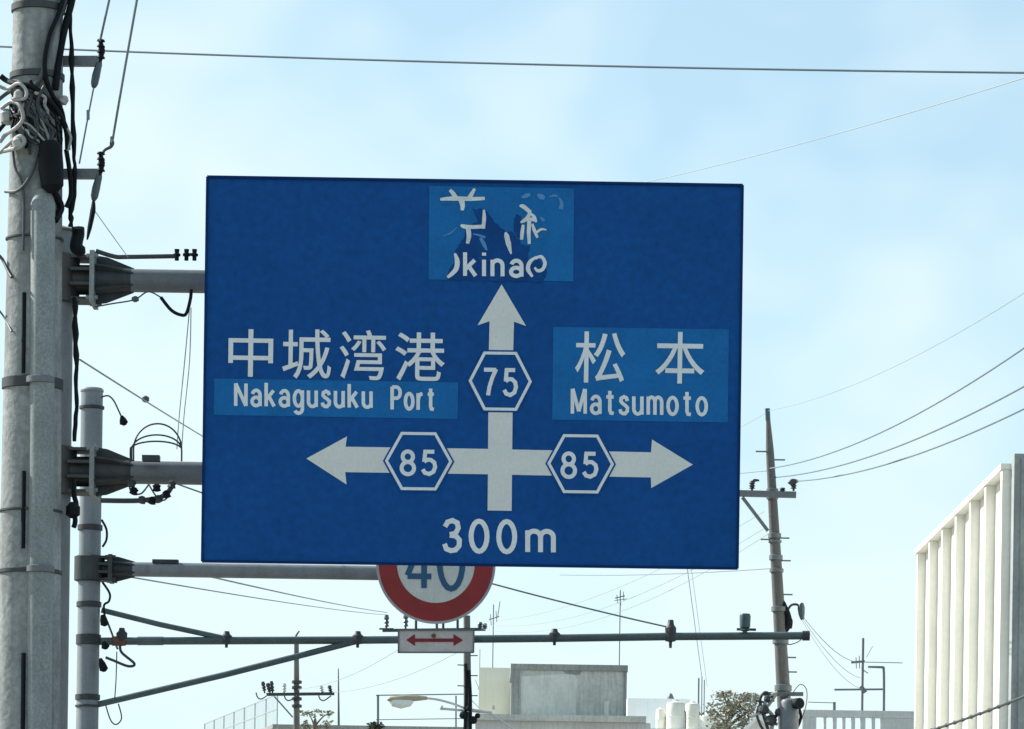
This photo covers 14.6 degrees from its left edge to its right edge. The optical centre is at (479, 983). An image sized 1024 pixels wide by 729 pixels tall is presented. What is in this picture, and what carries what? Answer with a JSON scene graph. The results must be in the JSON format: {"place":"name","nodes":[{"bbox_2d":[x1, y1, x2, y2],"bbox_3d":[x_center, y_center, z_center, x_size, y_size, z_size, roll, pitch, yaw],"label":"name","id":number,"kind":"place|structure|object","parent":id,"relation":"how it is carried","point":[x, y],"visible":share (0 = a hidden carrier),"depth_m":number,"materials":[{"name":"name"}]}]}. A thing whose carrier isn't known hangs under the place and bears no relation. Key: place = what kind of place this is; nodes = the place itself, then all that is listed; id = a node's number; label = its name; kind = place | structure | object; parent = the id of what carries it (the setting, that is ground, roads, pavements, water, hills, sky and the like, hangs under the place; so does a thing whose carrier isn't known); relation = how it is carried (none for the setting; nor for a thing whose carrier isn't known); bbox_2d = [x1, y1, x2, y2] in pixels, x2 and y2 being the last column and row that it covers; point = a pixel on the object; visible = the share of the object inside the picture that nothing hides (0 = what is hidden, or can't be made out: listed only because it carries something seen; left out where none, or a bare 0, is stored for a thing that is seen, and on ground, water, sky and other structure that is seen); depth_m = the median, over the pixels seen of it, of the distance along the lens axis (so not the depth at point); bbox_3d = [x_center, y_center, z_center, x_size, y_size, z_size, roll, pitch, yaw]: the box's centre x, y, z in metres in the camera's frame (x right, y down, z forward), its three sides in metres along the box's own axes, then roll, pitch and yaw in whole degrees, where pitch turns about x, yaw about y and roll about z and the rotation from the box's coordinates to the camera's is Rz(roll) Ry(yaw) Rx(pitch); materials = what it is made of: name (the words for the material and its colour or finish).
{"place":"outdoors","nodes":[
{"label":"outdoors","id":0,"kind":"place"},
{"bbox_2d":[0,46,1023,73],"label":"overhead wire","id":1,"kind":"object","parent":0,"point":[774,69],"visible":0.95,"depth_m":39.73,"materials":[{"name":"grey metal"}]},
{"bbox_2d":[0,0,1023,728],"label":"sky","id":2,"kind":"structure","parent":0,"point":[866,249],"materials":[{"name":"blue"}]},
{"bbox_2d":[475,664,650,728],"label":"concrete building","id":3,"kind":"structure","parent":0,"point":[547,696],"depth_m":129.99,"materials":[{"name":"concrete"}]},
{"bbox_2d":[489,602,499,667],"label":"tv aerial","id":4,"kind":"object","parent":3,"relation":"on","point":[497,616],"visible":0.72,"depth_m":137.98,"materials":[{"name":"metal"}]},
{"bbox_2d":[614,590,624,664],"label":"tv aerial","id":5,"kind":"object","parent":3,"relation":"on","point":[620,596],"visible":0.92,"depth_m":131.98,"materials":[{"name":"metal"}]},
{"bbox_2d":[687,569,702,681],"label":"overhead wire","id":6,"kind":"object","parent":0,"point":[694,620],"visible":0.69,"depth_m":106.97,"materials":[{"name":"grey metal"}]},
{"bbox_2d":[691,569,706,681],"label":"overhead wire","id":7,"kind":"object","parent":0,"point":[698,620],"visible":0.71,"depth_m":105.65,"materials":[{"name":"grey metal"}]},
{"bbox_2d":[701,677,701,713],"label":"roof post","id":8,"kind":"object","parent":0,"point":[701,695],"visible":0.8,"depth_m":141.49,"materials":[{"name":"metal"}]},
{"bbox_2d":[704,680,704,712],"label":"roof post","id":9,"kind":"object","parent":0,"point":[704,696],"visible":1,"depth_m":141.49,"materials":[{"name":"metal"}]},
{"bbox_2d":[647,78,1023,181],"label":"overhead wire","id":10,"kind":"object","parent":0,"point":[847,130],"visible":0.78,"depth_m":48.24,"materials":[{"name":"grey metal"}]},
{"bbox_2d":[914,454,1023,728],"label":"finned building","id":11,"kind":"structure","parent":0,"point":[969,632],"depth_m":73.05,"materials":[{"name":"concrete"}]},
{"bbox_2d":[930,695,1023,728],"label":"cable span","id":12,"kind":"object","parent":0,"point":[989,710],"visible":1,"depth_m":53.78,"materials":[{"name":"metal"}]},
{"label":"ground","id":13,"kind":"structure","parent":0,"visible":0},
{"bbox_2d":[256,630,333,728],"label":"utility pole","id":14,"kind":"object","parent":13,"relation":"on","point":[296,698],"visible":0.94,"depth_m":134.79,"materials":[{"name":"concrete"}]},
{"bbox_2d":[303,650,396,688],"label":"overhead wire","id":15,"kind":"object","parent":14,"relation":"attached to","point":[354,673],"visible":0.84,"depth_m":116.23,"materials":[{"name":"grey metal"}]},
{"bbox_2d":[332,653,455,692],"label":"overhead wire","id":16,"kind":"object","parent":14,"relation":"attached to","point":[398,678],"visible":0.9,"depth_m":119.47,"materials":[{"name":"grey metal"}]},
{"bbox_2d":[300,709,334,728],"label":"tree","id":17,"kind":"object","parent":13,"relation":"on","point":[306,725],"visible":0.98,"depth_m":141.01,"materials":[{"name":"green plant"}]},
{"bbox_2d":[338,668,339,724],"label":"utility pole","id":18,"kind":"object","parent":13,"relation":"on","point":[338,701],"visible":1,"depth_m":164.97,"materials":[{"name":"metal"}]},
{"bbox_2d":[262,724,462,728],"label":"flat roof house","id":19,"kind":"structure","parent":13,"relation":"on","point":[281,726],"depth_m":147.70,"materials":[{"name":"concrete"}]},
{"bbox_2d":[204,696,277,728],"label":"roof fence","id":20,"kind":"object","parent":19,"relation":"on","point":[245,720],"visible":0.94,"depth_m":153.86,"materials":[{"name":"metal"}]},
{"bbox_2d":[376,694,463,726],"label":"pipe frame","id":21,"kind":"object","parent":19,"relation":"on","point":[455,718],"visible":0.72,"depth_m":149.48,"materials":[{"name":"metal"}]},
{"bbox_2d":[366,721,384,728],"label":"tree","id":22,"kind":"object","parent":13,"relation":"on","point":[373,725],"visible":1,"depth_m":143.98,"materials":[{"name":"green plant"}]},
{"bbox_2d":[379,615,513,728],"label":"utility pole","id":23,"kind":"object","parent":13,"relation":"on","point":[467,716],"visible":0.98,"depth_m":119.77,"materials":[{"name":"concrete"}]},
{"bbox_2d":[134,577,384,614],"bbox_3d":[-3.037,-7.331,77.500,0.016,7.486,85.002,1,0,0],"label":"overhead wire","id":24,"kind":"object","parent":23,"relation":"attached to","point":[237,594],"visible":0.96,"depth_m":50.72,"materials":[{"name":"grey metal"}]},
{"bbox_2d":[214,578,387,612],"bbox_3d":[-2.848,-7.628,80.000,0.020,7.034,80.001,1,0,0],"label":"overhead wire","id":25,"kind":"object","parent":23,"relation":"attached to","point":[288,594],"visible":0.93,"depth_m":58.31,"materials":[{"name":"grey metal"}]},
{"bbox_2d":[387,695,463,708],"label":"street lamp","id":26,"kind":"object","parent":23,"relation":"attached to","point":[401,701],"visible":1,"depth_m":119.22,"materials":[{"name":"metal"}]},
{"bbox_2d":[482,529,762,625],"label":"overhead wire","id":27,"kind":"object","parent":23,"relation":"attached to","point":[629,598],"visible":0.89,"depth_m":89.31,"materials":[{"name":"grey metal"}]},
{"bbox_2d":[626,693,689,728],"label":"pale block","id":28,"kind":"structure","parent":13,"relation":"on","point":[647,707],"depth_m":150.00,"materials":[{"name":"concrete"}]},
{"bbox_2d":[656,707,665,727],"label":"water tank","id":29,"kind":"object","parent":28,"relation":"on","point":[660,717],"visible":0.99,"depth_m":140.44,"materials":[{"name":"plastic"}]},
{"bbox_2d":[666,700,685,728],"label":"water tank","id":30,"kind":"object","parent":28,"relation":"on","point":[675,714],"visible":1,"depth_m":139.92,"materials":[{"name":"plastic"}]},
{"bbox_2d":[685,701,700,728],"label":"water tank","id":31,"kind":"object","parent":28,"relation":"on","point":[692,710],"visible":0.99,"depth_m":140.76,"materials":[{"name":"plastic"}]},
{"bbox_2d":[698,678,699,703],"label":"roof post","id":32,"kind":"object","parent":28,"relation":"on","point":[698,688],"visible":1,"depth_m":141.47,"materials":[{"name":"metal"}]},
{"bbox_2d":[699,714,717,728],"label":"water tank","id":33,"kind":"object","parent":28,"relation":"on","point":[703,722],"visible":0.44,"depth_m":139.51,"materials":[{"name":"plastic"}]},
{"bbox_2d":[701,690,762,728],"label":"tree","id":34,"kind":"object","parent":13,"relation":"on","point":[729,710],"visible":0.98,"depth_m":117.87,"materials":[{"name":"green plant"}]},
{"bbox_2d":[744,715,769,728],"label":"gabled house","id":35,"kind":"structure","parent":13,"relation":"on","point":[753,724],"depth_m":94.80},
{"bbox_2d":[802,710,913,728],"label":"parapet building","id":36,"kind":"structure","parent":13,"relation":"on","point":[896,719],"depth_m":110.01,"materials":[{"name":"concrete"}]},
{"bbox_2d":[808,702,835,709],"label":"roof post","id":37,"kind":"object","parent":36,"relation":"on","point":[834,705],"visible":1,"depth_m":110.99,"materials":[{"name":"metal"}]},
{"bbox_2d":[834,638,901,710],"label":"tv aerial","id":38,"kind":"object","parent":36,"relation":"on","point":[863,689],"visible":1,"depth_m":111.46,"materials":[{"name":"metal"}]},
{"bbox_2d":[868,666,884,710],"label":"roof post","id":39,"kind":"object","parent":36,"relation":"on","point":[883,668],"visible":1,"depth_m":110.97,"materials":[{"name":"metal"}]},
{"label":"pavement","id":40,"kind":"structure","parent":0,"visible":0},
{"bbox_2d":[0,0,113,728],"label":"utility pole","id":41,"kind":"object","parent":40,"relation":"on","point":[34,118],"visible":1,"depth_m":24.83,"materials":[{"name":"concrete"}]},
{"bbox_2d":[99,0,109,41],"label":"overhead wire","id":42,"kind":"object","parent":41,"relation":"attached to","point":[104,21],"visible":1,"depth_m":24.71,"materials":[{"name":"grey metal"}]},
{"bbox_2d":[95,212,127,256],"bbox_3d":[-2.541,-5.172,27.650,0.006,0.627,5.106,1,0,-3],"label":"overhead wire","id":43,"kind":"object","parent":41,"relation":"attached to","point":[110,233],"visible":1,"depth_m":27.40,"materials":[{"name":"grey metal"}]},
{"bbox_2d":[111,0,137,143],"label":"overhead wire","id":44,"kind":"object","parent":41,"relation":"attached to","point":[125,65],"visible":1,"depth_m":24.27,"materials":[{"name":"grey metal"}]},
{"bbox_2d":[79,359,201,435],"bbox_3d":[-3.011,-5.808,42.597,0.274,3.748,34.810,1,0,-1],"label":"overhead wire","id":45,"kind":"object","parent":41,"relation":"attached to","point":[145,399],"visible":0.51,"depth_m":31.15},
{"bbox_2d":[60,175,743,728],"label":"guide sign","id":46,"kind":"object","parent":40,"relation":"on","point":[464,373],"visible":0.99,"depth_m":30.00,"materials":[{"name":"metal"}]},
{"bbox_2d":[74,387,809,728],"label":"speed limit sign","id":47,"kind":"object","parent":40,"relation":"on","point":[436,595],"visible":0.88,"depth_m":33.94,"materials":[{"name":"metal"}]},
{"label":"pavement","id":48,"kind":"structure","parent":0,"visible":0},
{"bbox_2d":[740,408,807,728],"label":"utility pole","id":49,"kind":"object","parent":48,"relation":"on","point":[788,712],"visible":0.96,"depth_m":71.89,"materials":[{"name":"concrete"}]},
{"bbox_2d":[485,534,767,632],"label":"overhead wire","id":50,"kind":"object","parent":49,"relation":"attached to","point":[633,606],"visible":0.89,"depth_m":88.01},
{"bbox_2d":[495,512,762,620],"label":"overhead wire","id":51,"kind":"object","parent":49,"relation":"attached to","point":[611,590],"visible":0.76,"depth_m":94.03,"materials":[{"name":"grey metal"}]},
{"bbox_2d":[575,568,769,575],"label":"overhead wire","id":52,"kind":"object","parent":49,"relation":"attached to","point":[673,573],"visible":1,"depth_m":80.62,"materials":[{"name":"grey metal"}]},
{"bbox_2d":[804,618,851,660],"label":"overhead wire","id":53,"kind":"object","parent":49,"relation":"attached to","point":[824,641],"visible":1,"depth_m":84.63,"materials":[{"name":"grey metal"}]},
{"bbox_2d":[802,621,860,688],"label":"overhead wire","id":54,"kind":"object","parent":49,"relation":"attached to","point":[827,659],"visible":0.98,"depth_m":84.76,"materials":[{"name":"grey metal"}]},
{"bbox_2d":[804,621,859,677],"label":"overhead wire","id":55,"kind":"object","parent":49,"relation":"attached to","point":[826,651],"visible":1,"depth_m":82.91,"materials":[{"name":"grey metal"}]},
{"bbox_2d":[769,293,1023,410],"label":"overhead wire","id":56,"kind":"object","parent":49,"relation":"attached to","point":[908,359],"visible":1,"depth_m":55.55,"materials":[{"name":"grey metal"}]},
{"bbox_2d":[770,347,1023,468],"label":"overhead wire","id":57,"kind":"object","parent":49,"relation":"attached to","point":[1011,356],"visible":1,"depth_m":55.42,"materials":[{"name":"grey metal"}]},
{"bbox_2d":[776,386,1023,477],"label":"overhead wire","id":58,"kind":"object","parent":49,"relation":"attached to","point":[1005,396],"visible":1,"depth_m":55.60,"materials":[{"name":"grey metal"}]},
{"bbox_2d":[796,408,1023,481],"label":"overhead wire","id":59,"kind":"object","parent":49,"relation":"attached to","point":[1014,413],"visible":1,"depth_m":55.70,"materials":[{"name":"grey metal"}]}
]}

